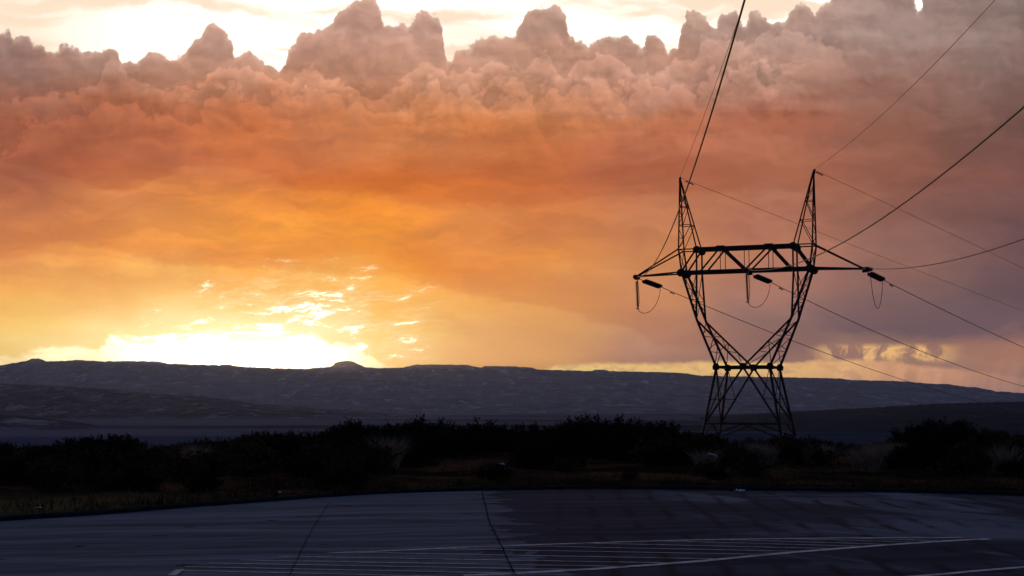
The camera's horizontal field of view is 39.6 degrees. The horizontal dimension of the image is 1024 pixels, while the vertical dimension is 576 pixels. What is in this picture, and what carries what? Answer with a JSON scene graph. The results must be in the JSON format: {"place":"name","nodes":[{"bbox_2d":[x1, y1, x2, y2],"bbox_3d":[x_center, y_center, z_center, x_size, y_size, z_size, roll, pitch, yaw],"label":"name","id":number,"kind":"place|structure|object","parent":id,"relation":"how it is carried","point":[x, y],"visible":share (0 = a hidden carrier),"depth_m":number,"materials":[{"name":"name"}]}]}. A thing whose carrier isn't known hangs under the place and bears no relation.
{"place":"outdoors","nodes":[
{"label":"outdoors","id":0,"kind":"place"},
{"bbox_2d":[0,414,99,429],"bbox_3d":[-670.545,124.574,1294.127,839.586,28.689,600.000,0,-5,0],"label":"hill","id":1,"kind":"structure","parent":0,"point":[12,422],"depth_m":1157.09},
{"bbox_2d":[0,384,415,418],"bbox_3d":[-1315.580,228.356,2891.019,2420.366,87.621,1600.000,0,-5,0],"label":"hill","id":2,"kind":"structure","parent":0,"point":[51,402],"depth_m":2475.78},
{"bbox_2d":[0,489,1023,575],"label":"parking lot","id":3,"kind":"structure","parent":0,"point":[212,540],"depth_m":18.78,"materials":[{"name":"grey asphalt"}]},
{"bbox_2d":[289,492,514,574],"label":"crack seal","id":4,"kind":"object","parent":3,"relation":"on","point":[488,519],"visible":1,"depth_m":17.84,"materials":[{"name":"black asphalt"}]},
{"bbox_2d":[168,537,1023,575],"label":"road marking","id":5,"kind":"object","parent":3,"relation":"on","point":[176,571],"visible":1,"depth_m":15.97,"materials":[{"name":"white paint"}]},
{"bbox_2d":[0,358,1023,413],"bbox_3d":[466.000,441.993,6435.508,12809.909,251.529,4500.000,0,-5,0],"label":"mesa","id":6,"kind":"structure","parent":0,"point":[416,388],"depth_m":5886.94,"materials":[{"name":"stone"}]},
{"bbox_2d":[0,413,1023,515],"bbox_3d":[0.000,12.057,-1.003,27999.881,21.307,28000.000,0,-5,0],"label":"ground","id":7,"kind":"structure","parent":0,"point":[165,431],"depth_m":40.73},
{"bbox_2d":[5,444,36,457],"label":"desert shrub","id":8,"kind":"object","parent":7,"relation":"on","point":[23,448],"visible":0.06,"depth_m":46.75,"materials":[{"name":"green plant"}]},
{"bbox_2d":[18,444,50,460],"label":"desert shrub","id":9,"kind":"object","parent":7,"relation":"on","point":[39,454],"visible":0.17,"depth_m":40.57,"materials":[{"name":"green plant"}]},
{"bbox_2d":[42,444,73,453],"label":"desert shrub","id":10,"kind":"object","parent":7,"relation":"on","point":[49,448],"visible":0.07,"depth_m":48.24,"materials":[{"name":"green plant"}]},
{"bbox_2d":[28,445,88,486],"bbox_3d":[-9.432,3.682,29.396,1.244,0.891,1.432,3,-6,-31],"label":"desert shrub","id":11,"kind":"object","parent":7,"relation":"on","point":[58,458],"visible":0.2,"depth_m":29.38,"materials":[{"name":"green plant"}]},
{"bbox_2d":[42,439,88,462],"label":"desert shrub","id":12,"kind":"object","parent":7,"relation":"on","point":[68,449],"visible":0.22,"depth_m":39.89,"materials":[{"name":"green plant"}]},
{"bbox_2d":[53,437,87,452],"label":"desert shrub","id":13,"kind":"object","parent":7,"relation":"on","point":[76,443],"visible":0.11,"depth_m":49.11,"materials":[{"name":"green plant"}]},
{"bbox_2d":[74,435,100,447],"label":"desert shrub","id":14,"kind":"object","parent":7,"relation":"on","point":[87,441],"visible":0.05,"depth_m":51.52,"materials":[{"name":"green plant"}]},
{"bbox_2d":[81,433,117,452],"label":"desert shrub","id":15,"kind":"object","parent":7,"relation":"on","point":[101,442],"visible":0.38,"depth_m":48.03,"materials":[{"name":"green plant"}]},
{"bbox_2d":[89,434,138,452],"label":"desert shrub","id":16,"kind":"object","parent":7,"relation":"on","point":[121,436],"visible":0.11,"depth_m":48.24,"materials":[{"name":"green plant"}]},
{"bbox_2d":[111,432,142,452],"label":"desert shrub","id":17,"kind":"object","parent":7,"relation":"on","point":[130,441],"visible":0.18,"depth_m":46.20,"materials":[{"name":"green plant"}]},
{"bbox_2d":[129,439,164,453],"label":"desert shrub","id":18,"kind":"object","parent":7,"relation":"on","point":[152,447],"visible":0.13,"depth_m":45.85,"materials":[{"name":"green plant"}]},
{"bbox_2d":[153,443,195,465],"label":"desert shrub","id":19,"kind":"object","parent":7,"relation":"on","point":[165,454],"visible":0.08,"depth_m":39.84,"materials":[{"name":"green plant"}]},
{"bbox_2d":[148,446,208,482],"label":"desert shrub","id":20,"kind":"object","parent":7,"relation":"on","point":[177,466],"visible":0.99,"depth_m":30.03,"materials":[{"name":"green plant"}]},
{"bbox_2d":[160,444,214,458],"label":"grass tuft","id":21,"kind":"object","parent":7,"relation":"on","point":[187,450],"visible":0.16,"depth_m":35.19,"materials":[{"name":"plant"}]},
{"bbox_2d":[179,438,203,448],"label":"desert shrub","id":22,"kind":"object","parent":7,"relation":"on","point":[194,443],"visible":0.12,"depth_m":48.34,"materials":[{"name":"green plant"}]},
{"bbox_2d":[180,469,223,493],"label":"desert shrub","id":23,"kind":"object","parent":7,"relation":"on","point":[205,482],"visible":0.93,"depth_m":26.41,"materials":[{"name":"green plant"}]},
{"bbox_2d":[184,445,235,473],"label":"desert shrub","id":24,"kind":"object","parent":7,"relation":"on","point":[212,455],"visible":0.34,"depth_m":33.26,"materials":[{"name":"green plant"}]},
{"bbox_2d":[198,436,229,451],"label":"desert shrub","id":25,"kind":"object","parent":7,"relation":"on","point":[222,446],"visible":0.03,"depth_m":41.14,"materials":[{"name":"green plant"}]},
{"bbox_2d":[232,430,260,442],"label":"desert shrub","id":26,"kind":"object","parent":7,"relation":"on","point":[242,438],"visible":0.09,"depth_m":47.81,"materials":[{"name":"green plant"}]},
{"bbox_2d":[211,432,282,462],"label":"desert shrub","id":27,"kind":"object","parent":7,"relation":"on","point":[238,449],"visible":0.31,"depth_m":38.33,"materials":[{"name":"green plant"}]},
{"bbox_2d":[228,437,286,476],"bbox_3d":[-5.983,3.957,33.261,1.353,0.953,1.213,0,-5,-1],"label":"desert shrub","id":28,"kind":"object","parent":7,"relation":"on","point":[265,468],"visible":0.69,"depth_m":33.17,"materials":[{"name":"green plant"}]},
{"bbox_2d":[252,431,300,461],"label":"desert shrub","id":29,"kind":"object","parent":7,"relation":"on","point":[270,442],"visible":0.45,"depth_m":40.15,"materials":[{"name":"green plant"}]},
{"bbox_2d":[275,430,316,461],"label":"desert shrub","id":30,"kind":"object","parent":7,"relation":"on","point":[287,442],"visible":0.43,"depth_m":40.26,"materials":[{"name":"green plant"}]},
{"bbox_2d":[297,431,342,455],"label":"desert shrub","id":31,"kind":"object","parent":7,"relation":"on","point":[321,435],"visible":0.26,"depth_m":40.22,"materials":[{"name":"green plant"}]},
{"bbox_2d":[326,417,359,437],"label":"desert shrub","id":32,"kind":"object","parent":7,"relation":"on","point":[347,425],"visible":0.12,"depth_m":52.48,"materials":[{"name":"green plant"}]},
{"bbox_2d":[329,419,380,446],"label":"desert shrub","id":33,"kind":"object","parent":7,"relation":"on","point":[347,437],"visible":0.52,"depth_m":49.30,"materials":[{"name":"green plant"}]},
{"bbox_2d":[341,436,401,471],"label":"desert shrub","id":34,"kind":"object","parent":7,"relation":"on","point":[381,454],"visible":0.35,"depth_m":33.50,"materials":[{"name":"green plant"}]},
{"bbox_2d":[354,425,395,447],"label":"desert shrub","id":35,"kind":"object","parent":7,"relation":"on","point":[376,433],"visible":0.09,"depth_m":44.17,"materials":[{"name":"green plant"}]},
{"bbox_2d":[366,423,400,443],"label":"desert shrub","id":36,"kind":"object","parent":7,"relation":"on","point":[385,430],"visible":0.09,"depth_m":45.36,"materials":[{"name":"green plant"}]},
{"bbox_2d":[359,436,410,466],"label":"desert shrub","id":37,"kind":"object","parent":7,"relation":"on","point":[388,440],"visible":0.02,"depth_m":36.75,"materials":[{"name":"green plant"}]},
{"bbox_2d":[357,434,421,468],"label":"grass tuft","id":38,"kind":"object","parent":7,"relation":"on","point":[397,450],"visible":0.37,"depth_m":35.63,"materials":[{"name":"plant"}]},
{"bbox_2d":[396,418,436,436],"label":"desert shrub","id":39,"kind":"object","parent":7,"relation":"on","point":[405,427],"visible":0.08,"depth_m":47.40,"materials":[{"name":"green plant"}]},
{"bbox_2d":[385,413,464,458],"bbox_3d":[-2.616,4.470,42.382,2.086,1.499,2.202,-5,-7,44],"label":"desert shrub","id":40,"kind":"object","parent":7,"relation":"on","point":[440,442],"visible":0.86,"depth_m":42.17,"materials":[{"name":"green plant"}]},
{"bbox_2d":[428,418,454,429],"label":"desert shrub","id":41,"kind":"object","parent":7,"relation":"on","point":[439,420],"visible":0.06,"depth_m":55.55,"materials":[{"name":"green plant"}]},
{"bbox_2d":[431,421,472,454],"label":"desert shrub","id":42,"kind":"object","parent":7,"relation":"on","point":[452,425],"visible":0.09,"depth_m":45.01,"materials":[{"name":"green plant"}]},
{"bbox_2d":[441,424,492,455],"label":"desert shrub","id":43,"kind":"object","parent":7,"relation":"on","point":[472,445],"visible":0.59,"depth_m":44.19,"materials":[{"name":"green plant"}]},
{"bbox_2d":[459,414,502,433],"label":"desert shrub","id":44,"kind":"object","parent":7,"relation":"on","point":[471,427],"visible":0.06,"depth_m":49.09,"materials":[{"name":"green plant"}]},
{"bbox_2d":[468,419,512,452],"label":"desert shrub","id":45,"kind":"object","parent":7,"relation":"on","point":[496,445],"visible":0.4,"depth_m":46.24,"materials":[{"name":"green plant"}]},
{"bbox_2d":[471,461,513,479],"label":"desert shrub","id":46,"kind":"object","parent":7,"relation":"on","point":[494,471],"visible":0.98,"depth_m":31.30,"materials":[{"name":"green plant"}]},
{"bbox_2d":[498,422,522,450],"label":"desert shrub","id":47,"kind":"object","parent":7,"relation":"on","point":[512,431],"visible":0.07,"depth_m":49.86,"materials":[{"name":"green plant"}]},
{"bbox_2d":[0,441,1023,513],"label":"dry grass","id":48,"kind":"structure","parent":7,"relation":"on","point":[878,484],"depth_m":28.61,"materials":[{"name":"brown plant"}]},
{"bbox_2d":[0,485,1023,520],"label":"kerb","id":49,"kind":"structure","parent":7,"relation":"on","point":[161,507],"depth_m":27.81,"materials":[{"name":"concrete"}]},
{"bbox_2d":[509,422,539,436],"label":"desert shrub","id":50,"kind":"object","parent":7,"relation":"on","point":[520,434],"visible":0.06,"depth_m":54.40,"materials":[{"name":"green plant"}]},
{"bbox_2d":[513,421,559,461],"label":"desert shrub","id":51,"kind":"object","parent":7,"relation":"on","point":[525,438],"visible":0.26,"depth_m":40.13,"materials":[{"name":"green plant"}]},
{"bbox_2d":[518,425,568,456],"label":"desert shrub","id":52,"kind":"object","parent":7,"relation":"on","point":[551,433],"visible":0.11,"depth_m":43.69,"materials":[{"name":"green plant"}]},
{"bbox_2d":[550,413,606,457],"bbox_3d":[2.003,4.523,43.547,1.890,1.402,2.148,2,-5,-25],"label":"desert shrub","id":53,"kind":"object","parent":7,"relation":"on","point":[572,441],"visible":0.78,"depth_m":43.09,"materials":[{"name":"green plant"}]},
{"bbox_2d":[571,413,611,432],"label":"desert shrub","id":54,"kind":"object","parent":7,"relation":"on","point":[588,420],"visible":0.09,"depth_m":50.22,"materials":[{"name":"green plant"}]},
{"bbox_2d":[575,411,637,433],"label":"desert shrub","id":55,"kind":"object","parent":7,"relation":"on","point":[597,415],"visible":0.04,"depth_m":50.31,"materials":[{"name":"green plant"}]},
{"bbox_2d":[584,413,643,460],"bbox_3d":[3.092,4.428,42.275,1.720,1.442,1.897,-2,-5,20],"label":"desert shrub","id":56,"kind":"object","parent":7,"relation":"on","point":[607,446],"visible":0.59,"depth_m":41.98,"materials":[{"name":"green plant"}]},
{"bbox_2d":[616,468,638,480],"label":"desert shrub","id":57,"kind":"object","parent":7,"relation":"on","point":[628,475],"visible":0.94,"depth_m":30.89,"materials":[{"name":"green plant"}]},
{"bbox_2d":[609,417,661,461],"bbox_3d":[3.549,4.281,40.105,1.669,1.287,1.610,-1,-5,10],"label":"desert shrub","id":58,"kind":"object","parent":7,"relation":"on","point":[625,443],"visible":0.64,"depth_m":39.92,"materials":[{"name":"green plant"}]},
{"bbox_2d":[643,419,689,445],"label":"desert shrub","id":59,"kind":"object","parent":7,"relation":"on","point":[661,429],"visible":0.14,"depth_m":40.99,"materials":[{"name":"green plant"}]},
{"bbox_2d":[638,439,696,466],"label":"desert shrub","id":60,"kind":"object","parent":7,"relation":"on","point":[662,457],"visible":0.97,"depth_m":36.63,"materials":[{"name":"green plant"}]},
{"bbox_2d":[657,422,697,442],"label":"desert shrub","id":61,"kind":"object","parent":7,"relation":"on","point":[688,435],"visible":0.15,"depth_m":48.28,"materials":[{"name":"green plant"}]},
{"bbox_2d":[685,432,711,449],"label":"desert shrub","id":62,"kind":"object","parent":7,"relation":"on","point":[692,441],"visible":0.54,"depth_m":46.60,"materials":[{"name":"green plant"}]},
{"bbox_2d":[682,448,727,471],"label":"grass tuft","id":63,"kind":"object","parent":7,"relation":"on","point":[703,458],"visible":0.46,"depth_m":34.54,"materials":[{"name":"plant"}]},
{"bbox_2d":[691,459,726,475],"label":"desert shrub","id":64,"kind":"object","parent":7,"relation":"on","point":[704,468],"visible":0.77,"depth_m":33.09,"materials":[{"name":"green plant"}]},
{"bbox_2d":[693,434,739,458],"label":"desert shrub","id":65,"kind":"object","parent":7,"relation":"on","point":[704,445],"visible":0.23,"depth_m":40.22,"materials":[{"name":"green plant"}]},
{"bbox_2d":[700,434,763,466],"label":"desert shrub","id":66,"kind":"object","parent":7,"relation":"on","point":[730,457],"visible":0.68,"depth_m":36.34,"materials":[{"name":"green plant"}]},
{"bbox_2d":[634,169,865,438],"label":"transmission tower","id":67,"kind":"structure","parent":7,"relation":"on","point":[685,274],"depth_m":109.99,"materials":[{"name":"metal"}]},
{"bbox_2d":[639,279,662,288],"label":"tension insulator","id":68,"kind":"object","parent":67,"relation":"attached to","point":[651,283],"visible":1,"depth_m":115.41,"materials":[{"name":"ceramic"}]},
{"bbox_2d":[661,287,1023,412],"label":"power line","id":69,"kind":"object","parent":68,"relation":"attached to","point":[824,352],"visible":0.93,"depth_m":140.98,"materials":[{"name":"metal"}]},
{"bbox_2d":[680,24,736,175],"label":"ground wire","id":70,"kind":"object","parent":67,"relation":"attached to","point":[711,95],"visible":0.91,"depth_m":83.94,"materials":[{"name":"metal"}]},
{"bbox_2d":[742,268,750,272],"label":"tension insulator","id":71,"kind":"object","parent":67,"relation":"attached to","point":[746,270],"visible":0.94,"depth_m":107.53,"materials":[{"name":"metal"}]},
{"bbox_2d":[748,106,1023,270],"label":"power line","id":72,"kind":"object","parent":71,"relation":"attached to","point":[986,138],"visible":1,"depth_m":51.91,"materials":[{"name":"metal"}]},
{"bbox_2d":[749,273,772,283],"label":"tension insulator","id":73,"kind":"object","parent":67,"relation":"attached to","point":[762,278],"visible":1,"depth_m":112.83,"materials":[{"name":"ceramic"}]},
{"bbox_2d":[771,282,1023,386],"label":"power line","id":74,"kind":"object","parent":73,"relation":"attached to","point":[886,336],"visible":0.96,"depth_m":131.96,"materials":[{"name":"metal"}]},
{"bbox_2d":[682,178,1022,310],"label":"ground wire","id":75,"kind":"object","parent":67,"relation":"attached to","point":[827,235],"visible":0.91,"depth_m":133.76,"materials":[{"name":"metal"}]},
{"bbox_2d":[862,267,872,271],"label":"tension insulator","id":76,"kind":"object","parent":67,"relation":"attached to","point":[867,269],"visible":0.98,"depth_m":105.02,"materials":[{"name":"metal"}]},
{"bbox_2d":[870,238,1023,268],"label":"power line","id":77,"kind":"object","parent":76,"relation":"attached to","point":[963,257],"visible":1,"depth_m":78.44,"materials":[{"name":"metal"}]},
{"bbox_2d":[867,272,885,281],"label":"tension insulator","id":78,"kind":"object","parent":67,"relation":"attached to","point":[877,277],"visible":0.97,"depth_m":109.07,"materials":[{"name":"ceramic"}]},
{"bbox_2d":[884,280,1023,347],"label":"power line","id":79,"kind":"object","parent":78,"relation":"attached to","point":[890,284],"visible":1,"depth_m":119.15,"materials":[{"name":"metal"}]},
{"bbox_2d":[815,0,994,168],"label":"ground wire","id":80,"kind":"object","parent":67,"relation":"attached to","point":[910,87],"visible":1,"depth_m":77.62,"materials":[{"name":"metal"}]},
{"bbox_2d":[816,171,1023,268],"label":"ground wire","id":81,"kind":"object","parent":67,"relation":"attached to","point":[906,212],"visible":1,"depth_m":121.86,"materials":[{"name":"metal"}]},
{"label":"tension insulator","id":82,"kind":"object","parent":67,"relation":"attached to","visible":0},
{"bbox_2d":[637,0,745,276],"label":"power line","id":83,"kind":"object","parent":82,"relation":"attached to","point":[738,21],"visible":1,"depth_m":46.71,"materials":[{"name":"metal"}]},
{"bbox_2d":[734,439,779,462],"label":"grass tuft","id":84,"kind":"object","parent":7,"relation":"on","point":[752,446],"visible":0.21,"depth_m":37.25,"materials":[{"name":"plant"}]},
{"bbox_2d":[749,435,778,452],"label":"desert shrub","id":85,"kind":"object","parent":7,"relation":"on","point":[766,443],"visible":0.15,"depth_m":42.73,"materials":[{"name":"green plant"}]},
{"bbox_2d":[751,445,780,465],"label":"grass tuft","id":86,"kind":"object","parent":7,"relation":"on","point":[770,459],"visible":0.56,"depth_m":37.37,"materials":[{"name":"plant"}]},
{"bbox_2d":[772,432,804,456],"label":"desert shrub","id":87,"kind":"object","parent":7,"relation":"on","point":[780,446],"visible":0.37,"depth_m":41.70,"materials":[{"name":"green plant"}]},
{"bbox_2d":[776,435,840,465],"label":"desert shrub","id":88,"kind":"object","parent":7,"relation":"on","point":[791,455],"visible":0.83,"depth_m":37.08,"materials":[{"name":"green plant"}]},
{"bbox_2d":[818,446,851,466],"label":"grass tuft","id":89,"kind":"object","parent":7,"relation":"on","point":[831,461],"visible":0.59,"depth_m":37.13,"materials":[{"name":"plant"}]},
{"bbox_2d":[843,447,877,469],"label":"grass tuft","id":90,"kind":"object","parent":7,"relation":"on","point":[854,462],"visible":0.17,"depth_m":35.75,"materials":[{"name":"plant"}]},
{"bbox_2d":[844,442,893,472],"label":"grass tuft","id":91,"kind":"object","parent":7,"relation":"on","point":[867,462],"visible":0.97,"depth_m":33.65,"materials":[{"name":"plant"}]},
{"bbox_2d":[850,440,903,468],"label":"grass tuft","id":92,"kind":"object","parent":7,"relation":"on","point":[884,463],"visible":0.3,"depth_m":36.61,"materials":[{"name":"plant"}]},
{"bbox_2d":[882,446,916,469],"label":"desert shrub","id":93,"kind":"object","parent":7,"relation":"on","point":[889,461],"visible":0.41,"depth_m":35.13,"materials":[{"name":"green plant"}]},
{"bbox_2d":[886,425,917,450],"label":"desert shrub","id":94,"kind":"object","parent":7,"relation":"on","point":[898,439],"visible":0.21,"depth_m":41.78,"materials":[{"name":"green plant"}]},
{"bbox_2d":[890,418,940,436],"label":"desert shrub","id":95,"kind":"object","parent":7,"relation":"on","point":[892,432],"visible":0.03,"depth_m":45.55,"materials":[{"name":"green plant"}]},
{"bbox_2d":[891,428,949,470],"bbox_3d":[9.806,3.882,34.164,1.400,1.024,1.379,-2,-5,22],"label":"desert shrub","id":96,"kind":"object","parent":7,"relation":"on","point":[922,453],"visible":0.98,"depth_m":33.92,"materials":[{"name":"green plant"}]},
{"bbox_2d":[904,420,953,438],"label":"desert shrub","id":97,"kind":"object","parent":7,"relation":"on","point":[929,431],"visible":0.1,"depth_m":41.88,"materials":[{"name":"green plant"}]},
{"bbox_2d":[902,416,998,454],"bbox_3d":[11.735,4.067,38.059,2.524,1.317,2.235,-1,-5,8],"label":"desert shrub","id":98,"kind":"object","parent":7,"relation":"on","point":[944,437],"visible":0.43,"depth_m":38.05,"materials":[{"name":"green plant"}]},
{"bbox_2d":[942,435,994,472],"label":"desert shrub","id":99,"kind":"object","parent":7,"relation":"on","point":[971,446],"visible":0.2,"depth_m":34.55,"materials":[{"name":"green plant"}]},
{"bbox_2d":[950,424,1007,459],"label":"desert shrub","id":100,"kind":"object","parent":7,"relation":"on","point":[990,445],"visible":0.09,"depth_m":40.11,"materials":[{"name":"green plant"}]},
{"bbox_2d":[985,425,1005,448],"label":"desert shrub","id":101,"kind":"object","parent":7,"relation":"on","point":[999,436],"visible":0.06,"depth_m":46.38,"materials":[{"name":"green plant"}]},
{"bbox_2d":[978,444,1023,473],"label":"grass tuft","id":102,"kind":"object","parent":7,"relation":"on","point":[1000,457],"visible":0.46,"depth_m":33.97,"materials":[{"name":"plant"}]},
{"bbox_2d":[989,434,1023,465],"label":"desert shrub","id":103,"kind":"object","parent":7,"relation":"on","point":[1021,449],"visible":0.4,"depth_m":35.77,"materials":[{"name":"green plant"}]},
{"bbox_2d":[991,455,1023,477],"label":"desert shrub","id":104,"kind":"object","parent":7,"relation":"on","point":[1014,466],"visible":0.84,"depth_m":32.78,"materials":[{"name":"green plant"}]},
{"bbox_2d":[998,431,1023,445],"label":"desert shrub","id":105,"kind":"object","parent":7,"relation":"on","point":[1011,440],"visible":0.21,"depth_m":45.26,"materials":[{"name":"green plant"}]},
{"bbox_2d":[0,0,1023,392],"label":"sky","id":106,"kind":"structure","parent":0,"point":[293,184],"materials":[{"name":"orange"}]},
{"bbox_2d":[693,401,1023,426],"bbox_3d":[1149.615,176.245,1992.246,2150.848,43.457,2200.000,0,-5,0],"label":"hill","id":107,"kind":"structure","parent":0,"point":[983,414],"depth_m":1508.31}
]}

